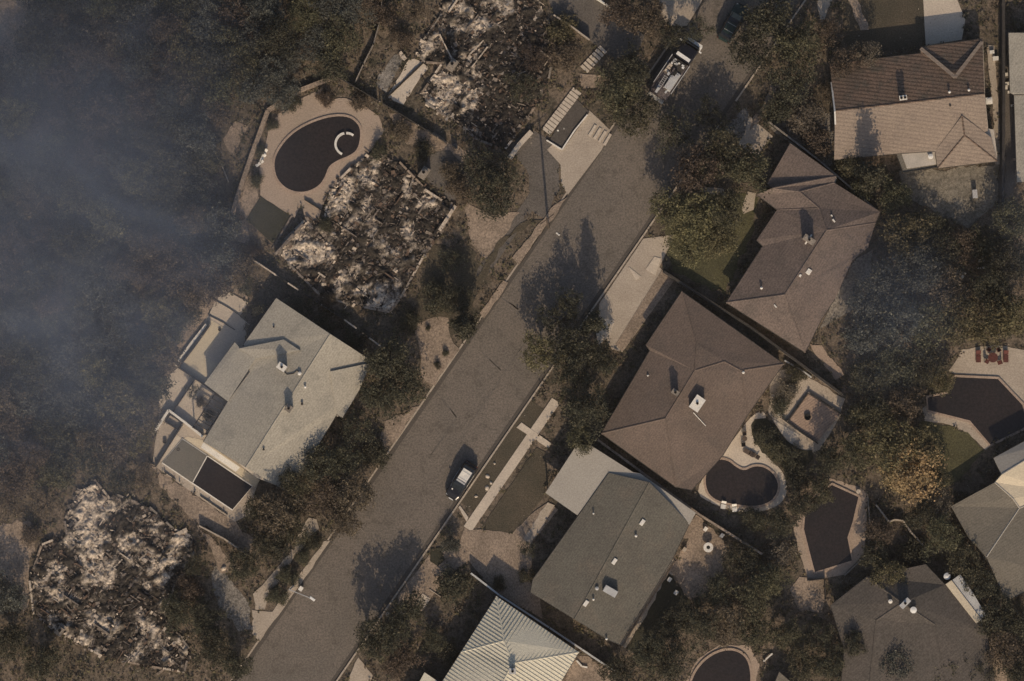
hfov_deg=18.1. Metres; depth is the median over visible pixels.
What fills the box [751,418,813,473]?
garden
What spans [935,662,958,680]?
tree
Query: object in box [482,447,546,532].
lawn
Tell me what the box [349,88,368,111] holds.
shrub
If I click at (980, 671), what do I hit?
tree
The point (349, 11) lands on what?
tree
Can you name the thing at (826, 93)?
tree
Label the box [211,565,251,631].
dirt yard
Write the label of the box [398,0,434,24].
tree
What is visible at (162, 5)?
tree
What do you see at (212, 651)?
tree
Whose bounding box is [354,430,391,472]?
shrub
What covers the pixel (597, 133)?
paving slab
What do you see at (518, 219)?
sidewalk
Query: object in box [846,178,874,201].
shrub
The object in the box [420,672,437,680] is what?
carport
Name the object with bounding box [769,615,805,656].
tree
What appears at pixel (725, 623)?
tree
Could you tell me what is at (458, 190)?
shrub
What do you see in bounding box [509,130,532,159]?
garden wall
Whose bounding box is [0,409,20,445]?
tree
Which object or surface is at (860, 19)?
path
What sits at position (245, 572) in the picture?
tree
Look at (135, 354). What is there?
tree
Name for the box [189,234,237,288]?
tree
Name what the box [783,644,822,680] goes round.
tree
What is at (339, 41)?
tree
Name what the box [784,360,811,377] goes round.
garden wall
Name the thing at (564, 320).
tree
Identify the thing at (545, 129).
paving slab
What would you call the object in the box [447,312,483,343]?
conifer
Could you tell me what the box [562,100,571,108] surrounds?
paving slab
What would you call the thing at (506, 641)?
house
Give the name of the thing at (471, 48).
burned house
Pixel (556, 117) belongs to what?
paving slab
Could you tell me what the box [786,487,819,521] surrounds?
tree
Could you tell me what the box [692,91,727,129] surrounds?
tree
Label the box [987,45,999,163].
path
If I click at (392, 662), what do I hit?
tree
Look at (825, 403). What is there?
fence
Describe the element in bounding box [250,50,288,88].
tree
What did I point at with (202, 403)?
shrub
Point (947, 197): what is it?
garden
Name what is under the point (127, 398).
tree
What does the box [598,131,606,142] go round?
paving slab
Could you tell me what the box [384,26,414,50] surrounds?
shrub
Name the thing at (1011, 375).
patio
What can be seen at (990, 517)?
house
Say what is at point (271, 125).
shrub
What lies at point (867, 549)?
tree
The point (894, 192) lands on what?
tree
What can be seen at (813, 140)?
shrub
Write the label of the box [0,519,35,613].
dirt yard
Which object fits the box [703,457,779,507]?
swimming pool
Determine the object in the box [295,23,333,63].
tree
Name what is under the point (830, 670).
tree
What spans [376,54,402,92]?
patio
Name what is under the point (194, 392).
tree
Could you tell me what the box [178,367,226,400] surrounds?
garden wall
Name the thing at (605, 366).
tree
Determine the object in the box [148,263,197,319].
tree
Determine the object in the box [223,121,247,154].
dirt yard
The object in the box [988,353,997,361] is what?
garden table
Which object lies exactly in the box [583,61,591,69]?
paving slab
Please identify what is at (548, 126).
paving slab
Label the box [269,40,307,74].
tree
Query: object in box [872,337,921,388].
tree
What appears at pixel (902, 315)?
tree
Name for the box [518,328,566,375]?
tree
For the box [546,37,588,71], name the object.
shrub
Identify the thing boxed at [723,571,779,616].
tree
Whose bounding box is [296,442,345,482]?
tree
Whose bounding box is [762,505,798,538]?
tree
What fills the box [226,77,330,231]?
garden wall
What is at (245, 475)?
terrace
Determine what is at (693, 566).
patio
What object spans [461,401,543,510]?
verge
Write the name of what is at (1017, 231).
tree
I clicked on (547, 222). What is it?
utility pole
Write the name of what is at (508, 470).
sidewalk
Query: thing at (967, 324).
tree
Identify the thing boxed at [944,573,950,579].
satellite dish
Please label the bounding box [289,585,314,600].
street lamp
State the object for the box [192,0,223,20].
tree
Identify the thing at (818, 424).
timber deck
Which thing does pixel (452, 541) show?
tree
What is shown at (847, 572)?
garden wall
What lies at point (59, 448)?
tree
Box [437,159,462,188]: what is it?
shrub
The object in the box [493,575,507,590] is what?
shrub
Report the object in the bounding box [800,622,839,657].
tree
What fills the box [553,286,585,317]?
tree
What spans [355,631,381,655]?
tree
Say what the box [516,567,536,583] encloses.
shrub
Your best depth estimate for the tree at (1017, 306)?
394.76 m
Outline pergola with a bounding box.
[192,393,226,434]
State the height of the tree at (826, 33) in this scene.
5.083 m
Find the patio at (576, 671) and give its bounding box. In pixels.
[566,656,615,680]
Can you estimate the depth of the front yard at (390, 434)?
399.81 m
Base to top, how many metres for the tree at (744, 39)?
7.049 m
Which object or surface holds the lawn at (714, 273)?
on the ground at (412, 108)
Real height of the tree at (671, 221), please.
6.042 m
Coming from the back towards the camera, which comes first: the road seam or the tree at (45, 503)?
the road seam
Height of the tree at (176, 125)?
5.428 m
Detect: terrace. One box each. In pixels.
[152,409,259,521]
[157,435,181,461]
[159,368,226,437]
[178,290,249,382]
[181,320,222,380]
[184,437,259,486]
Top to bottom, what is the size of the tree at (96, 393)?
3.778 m
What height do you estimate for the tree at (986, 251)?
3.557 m
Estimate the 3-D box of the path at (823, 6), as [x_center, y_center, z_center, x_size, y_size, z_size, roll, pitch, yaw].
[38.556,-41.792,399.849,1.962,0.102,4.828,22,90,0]
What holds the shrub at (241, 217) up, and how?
on the ground at (412, 108)
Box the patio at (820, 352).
[810,344,843,379]
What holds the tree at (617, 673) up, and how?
on the ground at (412, 108)
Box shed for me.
[775,671,789,680]
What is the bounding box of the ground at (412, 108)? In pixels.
[0,0,1023,680]
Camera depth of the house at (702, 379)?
396.75 m
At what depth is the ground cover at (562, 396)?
399.62 m
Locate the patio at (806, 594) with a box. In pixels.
[790,577,826,612]
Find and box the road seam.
[430,230,543,477]
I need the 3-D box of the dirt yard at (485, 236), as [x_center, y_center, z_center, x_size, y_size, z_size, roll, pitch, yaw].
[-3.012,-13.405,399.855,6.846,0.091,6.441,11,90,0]
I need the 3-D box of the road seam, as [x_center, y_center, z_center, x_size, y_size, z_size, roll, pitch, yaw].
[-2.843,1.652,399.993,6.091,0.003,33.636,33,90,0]
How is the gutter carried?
on the road
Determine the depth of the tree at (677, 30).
395.91 m
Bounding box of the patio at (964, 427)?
[923,405,989,449]
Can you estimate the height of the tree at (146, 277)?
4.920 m
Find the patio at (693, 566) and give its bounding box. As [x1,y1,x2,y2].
[669,515,726,600]
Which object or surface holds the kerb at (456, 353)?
on the road
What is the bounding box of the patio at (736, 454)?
[698,412,786,511]
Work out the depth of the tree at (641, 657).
395.71 m
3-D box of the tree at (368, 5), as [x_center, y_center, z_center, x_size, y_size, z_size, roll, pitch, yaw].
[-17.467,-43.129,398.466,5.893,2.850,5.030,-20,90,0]
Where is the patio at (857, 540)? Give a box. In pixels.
[794,478,866,578]
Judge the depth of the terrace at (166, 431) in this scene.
399.79 m
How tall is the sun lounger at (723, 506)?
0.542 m
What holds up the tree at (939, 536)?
on the ground at (412, 108)
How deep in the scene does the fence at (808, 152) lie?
398.12 m
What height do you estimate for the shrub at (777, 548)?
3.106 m
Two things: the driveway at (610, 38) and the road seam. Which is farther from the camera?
the road seam
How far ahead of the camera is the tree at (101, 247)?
396.33 m
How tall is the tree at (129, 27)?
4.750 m
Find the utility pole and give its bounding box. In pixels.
[540,214,553,228]
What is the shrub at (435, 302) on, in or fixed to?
on the ground at (412, 108)
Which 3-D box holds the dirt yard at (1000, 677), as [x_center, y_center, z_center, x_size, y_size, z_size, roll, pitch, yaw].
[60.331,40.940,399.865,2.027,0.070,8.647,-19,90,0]
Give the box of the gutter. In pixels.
[234,0,803,680]
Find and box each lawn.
[246,197,289,242]
[413,245,477,337]
[430,547,444,565]
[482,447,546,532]
[665,193,757,295]
[841,0,924,55]
[918,421,983,487]
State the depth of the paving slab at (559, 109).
399.68 m
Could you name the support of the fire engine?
on the road
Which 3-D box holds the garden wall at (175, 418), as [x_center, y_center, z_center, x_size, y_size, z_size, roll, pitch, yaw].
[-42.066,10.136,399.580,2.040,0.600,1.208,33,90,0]
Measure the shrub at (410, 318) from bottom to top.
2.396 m
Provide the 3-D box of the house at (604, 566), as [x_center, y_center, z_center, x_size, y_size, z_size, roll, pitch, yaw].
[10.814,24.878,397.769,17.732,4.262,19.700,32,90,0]
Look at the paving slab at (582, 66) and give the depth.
399.68 m
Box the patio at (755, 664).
[686,645,759,680]
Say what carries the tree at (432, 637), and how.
on the ground at (412, 108)
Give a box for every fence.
[149,461,238,522]
[199,525,247,553]
[253,260,380,346]
[334,74,457,149]
[355,2,381,82]
[553,15,589,40]
[767,122,875,208]
[782,418,817,443]
[787,392,808,421]
[807,578,825,599]
[809,392,841,414]
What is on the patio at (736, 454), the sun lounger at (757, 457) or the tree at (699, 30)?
the sun lounger at (757, 457)
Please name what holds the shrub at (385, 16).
on the ground at (412, 108)
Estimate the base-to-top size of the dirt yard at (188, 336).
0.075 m
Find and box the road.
[234,0,802,680]
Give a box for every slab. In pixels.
[388,59,427,104]
[543,127,551,134]
[545,123,553,131]
[547,120,555,127]
[550,117,558,124]
[552,114,561,121]
[554,110,563,117]
[557,107,565,114]
[560,104,568,111]
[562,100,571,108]
[564,97,573,104]
[567,94,575,102]
[569,91,578,98]
[572,87,580,94]
[580,64,588,72]
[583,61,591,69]
[588,124,596,136]
[589,55,597,62]
[592,52,600,59]
[593,128,601,138]
[595,49,603,56]
[598,46,606,53]
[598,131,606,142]
[603,133,611,145]
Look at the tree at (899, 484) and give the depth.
395.68 m
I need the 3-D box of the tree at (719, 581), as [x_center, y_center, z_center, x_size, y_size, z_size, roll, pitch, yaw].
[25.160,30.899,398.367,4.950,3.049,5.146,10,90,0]
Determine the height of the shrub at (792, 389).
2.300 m
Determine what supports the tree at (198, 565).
on the ground at (412, 108)
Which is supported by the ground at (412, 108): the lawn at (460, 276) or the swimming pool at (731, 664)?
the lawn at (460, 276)
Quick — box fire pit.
[804,414,810,419]
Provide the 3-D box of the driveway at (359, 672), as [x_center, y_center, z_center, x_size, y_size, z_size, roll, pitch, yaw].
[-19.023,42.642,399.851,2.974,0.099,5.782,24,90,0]
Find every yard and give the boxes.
[0,0,33,62]
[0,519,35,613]
[152,466,252,553]
[161,282,249,385]
[197,525,232,572]
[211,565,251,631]
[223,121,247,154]
[380,406,418,448]
[387,108,474,162]
[398,513,473,614]
[415,317,459,385]
[426,150,477,200]
[465,203,519,257]
[726,107,748,137]
[990,648,1006,680]
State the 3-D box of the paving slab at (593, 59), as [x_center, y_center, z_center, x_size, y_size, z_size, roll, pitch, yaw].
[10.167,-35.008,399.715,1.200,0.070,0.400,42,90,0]
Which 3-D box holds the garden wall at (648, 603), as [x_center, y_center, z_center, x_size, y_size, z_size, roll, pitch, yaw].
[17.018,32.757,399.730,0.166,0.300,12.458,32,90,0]
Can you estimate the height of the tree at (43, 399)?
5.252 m
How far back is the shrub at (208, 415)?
399.25 m
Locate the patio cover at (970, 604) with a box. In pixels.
[946,575,984,622]
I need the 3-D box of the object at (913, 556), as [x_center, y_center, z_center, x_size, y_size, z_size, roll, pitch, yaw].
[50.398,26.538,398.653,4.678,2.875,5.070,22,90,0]
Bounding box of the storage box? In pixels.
[972,189,977,197]
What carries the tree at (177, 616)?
on the ground at (412, 108)
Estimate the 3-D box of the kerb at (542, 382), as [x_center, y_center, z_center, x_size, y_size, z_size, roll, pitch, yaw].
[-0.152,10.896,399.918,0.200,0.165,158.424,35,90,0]
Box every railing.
[155,424,182,467]
[173,380,194,411]
[179,324,209,366]
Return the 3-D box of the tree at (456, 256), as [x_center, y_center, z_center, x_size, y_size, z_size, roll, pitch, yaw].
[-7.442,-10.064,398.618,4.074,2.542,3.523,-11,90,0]
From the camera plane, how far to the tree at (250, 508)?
397.11 m
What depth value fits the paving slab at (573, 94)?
399.68 m
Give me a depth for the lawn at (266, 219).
399.76 m
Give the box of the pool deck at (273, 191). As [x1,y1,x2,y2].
[259,89,383,221]
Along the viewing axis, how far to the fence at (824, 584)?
399.08 m
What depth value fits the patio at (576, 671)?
399.83 m
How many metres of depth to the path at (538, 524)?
399.73 m
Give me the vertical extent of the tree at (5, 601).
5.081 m
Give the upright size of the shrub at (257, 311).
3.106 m
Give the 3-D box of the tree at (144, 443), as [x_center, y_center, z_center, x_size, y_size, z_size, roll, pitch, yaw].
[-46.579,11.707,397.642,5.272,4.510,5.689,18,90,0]
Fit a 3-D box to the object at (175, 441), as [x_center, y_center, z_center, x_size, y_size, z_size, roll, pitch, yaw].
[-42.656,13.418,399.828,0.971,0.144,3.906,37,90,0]
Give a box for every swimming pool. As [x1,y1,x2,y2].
[162,438,252,509]
[272,114,361,193]
[690,648,752,680]
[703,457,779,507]
[802,483,859,573]
[926,375,1023,446]
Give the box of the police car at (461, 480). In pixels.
[446,460,477,500]
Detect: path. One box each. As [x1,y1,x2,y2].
[253,549,296,609]
[294,518,318,552]
[418,593,429,607]
[459,506,467,520]
[517,422,550,447]
[524,503,554,543]
[596,319,613,343]
[615,270,672,350]
[620,560,674,647]
[629,267,640,279]
[645,257,660,274]
[700,186,723,194]
[742,191,755,212]
[750,85,775,129]
[817,0,831,23]
[848,0,868,29]
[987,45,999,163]
[1005,30,1017,198]
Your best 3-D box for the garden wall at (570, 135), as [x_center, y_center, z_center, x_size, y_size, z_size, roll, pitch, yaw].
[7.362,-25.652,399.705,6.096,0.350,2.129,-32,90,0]
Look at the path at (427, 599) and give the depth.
399.73 m
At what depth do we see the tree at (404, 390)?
395.66 m
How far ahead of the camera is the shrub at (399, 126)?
399.03 m
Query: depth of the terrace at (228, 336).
399.79 m
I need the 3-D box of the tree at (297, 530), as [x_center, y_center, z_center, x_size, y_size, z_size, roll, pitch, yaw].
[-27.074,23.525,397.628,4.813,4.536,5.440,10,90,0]
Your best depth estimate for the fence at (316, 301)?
398.52 m
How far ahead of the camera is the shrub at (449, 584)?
398.41 m
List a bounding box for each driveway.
[349,658,372,680]
[467,503,557,618]
[509,130,559,217]
[547,111,609,193]
[549,0,643,58]
[549,98,588,148]
[598,235,672,351]
[659,0,701,25]
[739,117,772,157]
[923,0,964,45]
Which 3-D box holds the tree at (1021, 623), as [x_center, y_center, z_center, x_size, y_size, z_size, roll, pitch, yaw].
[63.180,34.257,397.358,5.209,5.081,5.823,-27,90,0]
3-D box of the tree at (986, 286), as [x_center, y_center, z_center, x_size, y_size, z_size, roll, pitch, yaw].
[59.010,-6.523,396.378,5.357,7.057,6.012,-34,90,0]
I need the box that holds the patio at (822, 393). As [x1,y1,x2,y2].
[768,368,844,451]
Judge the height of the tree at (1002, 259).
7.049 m
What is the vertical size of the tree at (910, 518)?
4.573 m
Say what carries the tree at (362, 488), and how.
on the ground at (412, 108)
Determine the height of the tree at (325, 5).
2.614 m
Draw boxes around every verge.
[252,540,330,641]
[451,220,541,319]
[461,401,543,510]
[480,281,507,317]
[512,198,565,264]
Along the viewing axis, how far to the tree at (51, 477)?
396.51 m
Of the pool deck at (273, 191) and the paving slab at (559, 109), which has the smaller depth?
the paving slab at (559, 109)
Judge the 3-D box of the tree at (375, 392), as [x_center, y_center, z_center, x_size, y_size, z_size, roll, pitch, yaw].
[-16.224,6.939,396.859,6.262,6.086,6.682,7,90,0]
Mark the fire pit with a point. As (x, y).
(807, 416)
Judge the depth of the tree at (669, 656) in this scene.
395.81 m
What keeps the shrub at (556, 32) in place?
on the ground at (412, 108)
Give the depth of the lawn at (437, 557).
399.73 m
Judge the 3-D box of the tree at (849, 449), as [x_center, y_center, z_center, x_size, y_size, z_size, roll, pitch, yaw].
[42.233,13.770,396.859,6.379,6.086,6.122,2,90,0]
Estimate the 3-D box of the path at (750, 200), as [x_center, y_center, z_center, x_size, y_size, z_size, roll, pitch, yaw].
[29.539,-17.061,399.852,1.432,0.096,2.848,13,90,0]
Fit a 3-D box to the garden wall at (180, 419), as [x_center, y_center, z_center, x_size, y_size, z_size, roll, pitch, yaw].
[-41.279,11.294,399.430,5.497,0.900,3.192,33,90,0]
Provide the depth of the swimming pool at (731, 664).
399.71 m
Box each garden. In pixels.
[230,172,258,244]
[626,573,689,661]
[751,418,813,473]
[763,98,833,165]
[899,164,998,227]
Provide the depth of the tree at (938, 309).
394.94 m
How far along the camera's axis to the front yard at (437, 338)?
399.81 m
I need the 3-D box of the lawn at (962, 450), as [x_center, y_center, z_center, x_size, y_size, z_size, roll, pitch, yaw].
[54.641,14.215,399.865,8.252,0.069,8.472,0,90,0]
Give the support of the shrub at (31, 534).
on the ground at (412, 108)
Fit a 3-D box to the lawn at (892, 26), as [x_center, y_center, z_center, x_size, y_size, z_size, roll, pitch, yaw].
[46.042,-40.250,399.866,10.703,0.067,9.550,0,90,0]
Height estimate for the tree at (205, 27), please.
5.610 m
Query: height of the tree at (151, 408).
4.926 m
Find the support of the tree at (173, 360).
on the ground at (412, 108)
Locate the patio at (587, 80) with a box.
[579,73,600,87]
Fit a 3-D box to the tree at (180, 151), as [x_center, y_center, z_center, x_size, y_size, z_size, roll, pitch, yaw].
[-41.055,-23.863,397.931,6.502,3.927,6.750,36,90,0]
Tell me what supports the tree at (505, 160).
on the ground at (412, 108)
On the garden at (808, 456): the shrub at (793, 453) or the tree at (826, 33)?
the shrub at (793, 453)
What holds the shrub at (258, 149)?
on the ground at (412, 108)
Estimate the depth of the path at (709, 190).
399.80 m
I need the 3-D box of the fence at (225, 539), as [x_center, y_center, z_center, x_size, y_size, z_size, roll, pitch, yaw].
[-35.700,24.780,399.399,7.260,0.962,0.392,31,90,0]
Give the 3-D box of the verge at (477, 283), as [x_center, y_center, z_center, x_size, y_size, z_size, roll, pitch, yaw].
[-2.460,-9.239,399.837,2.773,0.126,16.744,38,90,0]
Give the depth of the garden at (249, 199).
399.83 m
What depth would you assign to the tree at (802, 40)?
394.45 m
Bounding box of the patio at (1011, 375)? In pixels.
[949,345,1023,402]
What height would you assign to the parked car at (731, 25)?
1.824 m
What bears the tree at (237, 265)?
on the ground at (412, 108)
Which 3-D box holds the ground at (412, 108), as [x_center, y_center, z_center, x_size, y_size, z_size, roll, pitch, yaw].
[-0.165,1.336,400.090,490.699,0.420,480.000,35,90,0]
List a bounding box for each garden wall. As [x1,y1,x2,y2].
[155,409,203,436]
[165,414,182,429]
[175,324,207,365]
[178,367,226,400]
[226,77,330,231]
[471,572,612,669]
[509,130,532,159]
[546,115,587,149]
[597,439,762,554]
[622,561,675,645]
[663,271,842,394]
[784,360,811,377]
[844,494,870,575]
[875,504,926,549]
[999,0,1004,211]
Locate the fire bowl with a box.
[703,542,712,551]
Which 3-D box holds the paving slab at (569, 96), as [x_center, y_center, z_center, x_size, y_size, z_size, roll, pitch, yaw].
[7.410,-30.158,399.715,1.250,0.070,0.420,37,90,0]
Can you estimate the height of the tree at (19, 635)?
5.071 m
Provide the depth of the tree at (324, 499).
396.45 m
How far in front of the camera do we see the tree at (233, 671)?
396.64 m
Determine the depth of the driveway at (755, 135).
399.80 m
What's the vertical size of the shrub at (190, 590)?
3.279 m
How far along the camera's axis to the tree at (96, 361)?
396.86 m
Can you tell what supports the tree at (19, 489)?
on the ground at (412, 108)
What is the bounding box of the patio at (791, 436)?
[772,419,799,443]
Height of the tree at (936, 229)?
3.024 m
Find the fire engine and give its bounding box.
[648,37,701,103]
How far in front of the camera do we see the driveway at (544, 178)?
399.84 m
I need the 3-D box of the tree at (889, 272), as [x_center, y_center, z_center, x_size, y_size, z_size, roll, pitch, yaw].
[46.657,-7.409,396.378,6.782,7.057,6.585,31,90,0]
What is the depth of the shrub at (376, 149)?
398.97 m
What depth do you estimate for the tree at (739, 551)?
397.13 m
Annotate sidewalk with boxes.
[464,398,557,529]
[476,193,531,275]
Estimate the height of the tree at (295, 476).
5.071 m
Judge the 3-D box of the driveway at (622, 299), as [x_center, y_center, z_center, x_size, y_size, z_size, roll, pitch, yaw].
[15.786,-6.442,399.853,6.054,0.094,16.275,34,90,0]
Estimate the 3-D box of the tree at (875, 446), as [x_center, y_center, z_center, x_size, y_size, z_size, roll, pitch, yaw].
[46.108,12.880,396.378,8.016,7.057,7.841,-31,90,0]
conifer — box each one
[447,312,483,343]
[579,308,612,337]
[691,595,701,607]
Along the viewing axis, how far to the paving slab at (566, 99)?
399.68 m
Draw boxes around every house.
[28,475,195,674]
[201,298,367,491]
[272,151,456,313]
[387,0,553,148]
[442,596,578,680]
[530,444,694,644]
[601,291,783,489]
[726,143,879,352]
[830,38,997,172]
[830,564,994,680]
[951,441,1023,599]
[1008,33,1023,181]
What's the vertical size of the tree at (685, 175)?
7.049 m
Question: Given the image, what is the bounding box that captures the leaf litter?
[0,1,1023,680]
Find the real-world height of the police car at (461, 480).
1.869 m
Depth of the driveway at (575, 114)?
399.76 m
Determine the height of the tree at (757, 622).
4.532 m
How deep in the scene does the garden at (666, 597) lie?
399.83 m
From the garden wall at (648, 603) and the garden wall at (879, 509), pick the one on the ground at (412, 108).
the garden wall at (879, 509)
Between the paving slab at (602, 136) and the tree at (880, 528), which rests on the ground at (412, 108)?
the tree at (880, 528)
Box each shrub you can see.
[18,524,43,549]
[170,569,206,603]
[196,396,206,407]
[203,410,214,420]
[226,210,245,229]
[243,241,264,259]
[243,320,256,336]
[247,172,264,188]
[250,300,268,321]
[255,144,264,156]
[263,583,290,606]
[266,119,280,131]
[273,563,301,588]
[283,293,304,313]
[285,95,302,113]
[294,548,310,566]
[302,530,322,550]
[313,313,335,333]
[315,88,333,109]
[317,216,333,232]
[321,292,337,306]
[342,330,362,349]
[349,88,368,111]
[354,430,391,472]
[368,1,398,28]
[369,140,387,162]
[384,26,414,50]
[384,118,414,143]
[397,304,422,333]
[412,137,440,160]
[419,276,452,317]
[433,361,440,369]
[433,561,478,612]
[436,641,459,667]
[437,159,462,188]
[443,175,475,206]
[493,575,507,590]
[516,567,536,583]
[543,10,581,47]
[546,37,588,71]
[739,506,770,533]
[751,423,779,446]
[757,89,795,127]
[759,436,787,466]
[763,395,792,419]
[763,534,798,569]
[773,376,801,402]
[780,442,804,472]
[780,459,814,493]
[781,91,833,138]
[783,362,809,384]
[797,123,832,164]
[830,152,865,179]
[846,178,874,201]
[852,159,886,194]
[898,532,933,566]
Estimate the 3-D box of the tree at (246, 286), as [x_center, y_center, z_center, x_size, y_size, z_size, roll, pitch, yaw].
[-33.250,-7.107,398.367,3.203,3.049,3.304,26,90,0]
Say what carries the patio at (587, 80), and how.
on the ground at (412, 108)
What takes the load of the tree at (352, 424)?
on the ground at (412, 108)
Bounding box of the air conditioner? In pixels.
[985,97,992,104]
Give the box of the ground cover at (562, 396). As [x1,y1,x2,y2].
[0,0,1023,680]
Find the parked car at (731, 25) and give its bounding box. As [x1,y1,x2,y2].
[717,3,747,43]
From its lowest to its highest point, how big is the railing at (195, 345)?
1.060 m
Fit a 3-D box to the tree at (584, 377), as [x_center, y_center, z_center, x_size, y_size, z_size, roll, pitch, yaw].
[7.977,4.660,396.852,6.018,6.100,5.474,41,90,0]
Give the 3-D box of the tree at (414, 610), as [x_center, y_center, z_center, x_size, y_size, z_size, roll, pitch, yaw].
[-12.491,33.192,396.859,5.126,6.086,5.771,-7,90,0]
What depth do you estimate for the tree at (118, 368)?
397.05 m
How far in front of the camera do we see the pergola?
397.36 m
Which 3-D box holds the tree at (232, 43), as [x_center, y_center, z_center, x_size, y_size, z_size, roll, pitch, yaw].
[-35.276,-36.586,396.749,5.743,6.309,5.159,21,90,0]
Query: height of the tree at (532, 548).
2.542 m
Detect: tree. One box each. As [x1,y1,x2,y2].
[0,90,40,139]
[0,377,34,422]
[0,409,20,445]
[0,451,39,504]
[0,487,26,523]
[0,567,29,612]
[0,622,31,665]
[1,400,47,449]
[13,377,60,424]
[20,640,63,680]
[26,488,64,518]
[35,450,75,490]
[36,427,82,472]
[52,200,96,242]
[53,175,100,220]
[56,266,106,316]
[59,396,100,441]
[73,12,127,63]
[74,352,114,390]
[76,372,119,417]
[76,438,116,480]
[77,255,127,311]
[77,320,118,365]
[79,223,119,264]
[81,0,120,24]
[85,191,132,253]
[89,414,148,466]
[94,353,140,395]
[94,375,147,423]
[102,0,156,26]
[102,167,151,217]
[104,462,136,495]
[105,1,156,58]
[106,191,151,244]
[109,156,153,196]
[111,336,160,379]
[118,416,157,459]
[119,32,169,83]
[120,398,166,436]
[123,0,170,21]
[123,223,163,266]
[125,357,178,403]
[129,461,154,490]
[130,246,174,286]
[131,21,165,60]
[133,321,185,377]
[137,285,175,322]
[142,310,192,352]
[144,5,185,54]
[146,103,193,145]
[147,44,192,82]
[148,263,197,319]
[149,183,200,232]
[154,129,198,178]
[159,589,200,640]
[165,0,204,27]
[166,288,203,330]
[171,103,217,160]
[178,272,227,313]
[183,384,202,398]
[184,552,212,576]
[187,14,236,51]
[188,600,230,635]
[188,624,240,671]
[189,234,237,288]
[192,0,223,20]
[198,201,241,244]
[203,0,256,42]
[204,264,246,298]
[209,19,249,61]
[210,0,253,26]
[216,44,262,93]
[217,244,262,292]
[220,651,256,680]
[224,545,265,584]
[231,69,282,105]
[232,272,254,295]
[236,24,264,55]
[240,0,285,29]
[241,493,265,523]
[245,516,291,563]
[249,485,307,539]
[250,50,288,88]
[253,14,295,58]
[266,75,301,114]
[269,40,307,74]
[273,509,311,551]
[276,464,313,509]
[286,0,324,39]
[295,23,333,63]
[296,0,344,24]
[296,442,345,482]
[303,44,350,84]
[303,476,347,524]
[320,12,361,59]
[324,443,366,479]
[327,502,366,544]
[329,0,377,30]
[330,466,382,518]
[338,408,375,449]
[353,612,406,662]
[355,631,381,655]
[357,376,402,424]
[358,0,385,11]
[360,329,419,389]
[377,637,431,680]
[380,360,432,406]
[381,609,413,649]
[390,587,432,630]
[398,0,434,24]
[419,624,451,656]
[435,248,467,273]
[439,527,462,555]
[440,280,475,316]
[460,141,498,187]
[463,163,516,221]
[494,151,523,188]
[499,68,545,104]
[517,541,536,559]
[518,42,555,74]
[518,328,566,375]
[534,303,580,345]
[547,322,604,372]
[548,349,596,401]
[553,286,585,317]
[561,386,610,443]
[563,423,593,457]
[582,335,618,379]
[594,62,647,119]
[595,653,640,680]
[596,0,638,31]
[601,91,664,140]
[606,37,652,91]
[623,0,675,44]
[624,632,670,675]
[647,185,691,237]
[651,104,693,158]
[652,606,688,641]
[656,18,690,51]
[656,639,697,680]
[662,222,709,268]
[663,185,728,243]
[668,139,729,194]
[679,605,721,649]
[684,14,717,41]
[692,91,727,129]
[693,122,759,182]
[695,570,733,608]
[697,213,741,263]
[698,187,748,235]
[707,601,750,650]
[719,540,758,579]
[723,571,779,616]
[724,25,774,76]
[724,144,772,197]
[734,608,776,653]
[739,0,796,52]
[757,561,795,599]
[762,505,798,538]
[766,61,817,106]
[769,17,824,78]
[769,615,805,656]
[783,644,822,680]
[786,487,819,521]
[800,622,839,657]
[801,474,835,506]
[807,443,846,476]
[809,17,843,51]
[812,650,848,680]
[814,83,832,106]
[826,46,866,80]
[832,430,874,474]
[833,629,867,658]
[841,313,898,358]
[843,354,889,400]
[845,278,894,327]
[845,389,893,435]
[849,40,883,67]
[850,414,916,473]
[857,537,891,567]
[859,252,918,304]
[861,513,898,552]
[864,548,908,588]
[869,291,930,348]
[870,435,948,508]
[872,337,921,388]
[874,171,914,215]
[874,209,934,262]
[875,645,914,680]
[881,386,928,429]
[893,243,945,302]
[900,415,945,467]
[902,496,938,534]
[903,297,958,353]
[903,339,947,392]
[912,207,955,254]
[918,231,966,276]
[919,265,974,312]
[920,510,968,562]
[924,487,952,519]
[926,463,953,488]
[927,365,956,397]
[928,293,987,346]
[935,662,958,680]
[942,228,983,275]
[943,540,985,585]
[960,289,1016,352]
[962,567,1001,600]
[964,646,998,680]
[967,219,1012,269]
[969,259,1011,309]
[975,591,1023,638]
[982,627,1023,670]
[989,195,1023,242]
[989,234,1023,286]
[992,655,1023,680]
[994,289,1023,339]
[1005,600,1023,641]
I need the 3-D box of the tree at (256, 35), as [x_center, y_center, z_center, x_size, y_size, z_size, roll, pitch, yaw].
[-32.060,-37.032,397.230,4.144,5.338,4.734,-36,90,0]
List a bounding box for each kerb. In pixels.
[230,33,676,680]
[336,0,805,680]
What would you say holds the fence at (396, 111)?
on the ground at (412, 108)
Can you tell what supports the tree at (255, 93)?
on the ground at (412, 108)
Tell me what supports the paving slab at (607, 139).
on the driveway at (583, 148)
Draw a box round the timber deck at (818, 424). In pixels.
[788,394,839,441]
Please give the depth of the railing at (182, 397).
399.18 m
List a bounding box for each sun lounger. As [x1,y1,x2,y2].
[721,501,725,508]
[732,504,736,511]
[743,448,754,456]
[749,451,759,459]
[976,350,980,361]
[1003,350,1008,361]

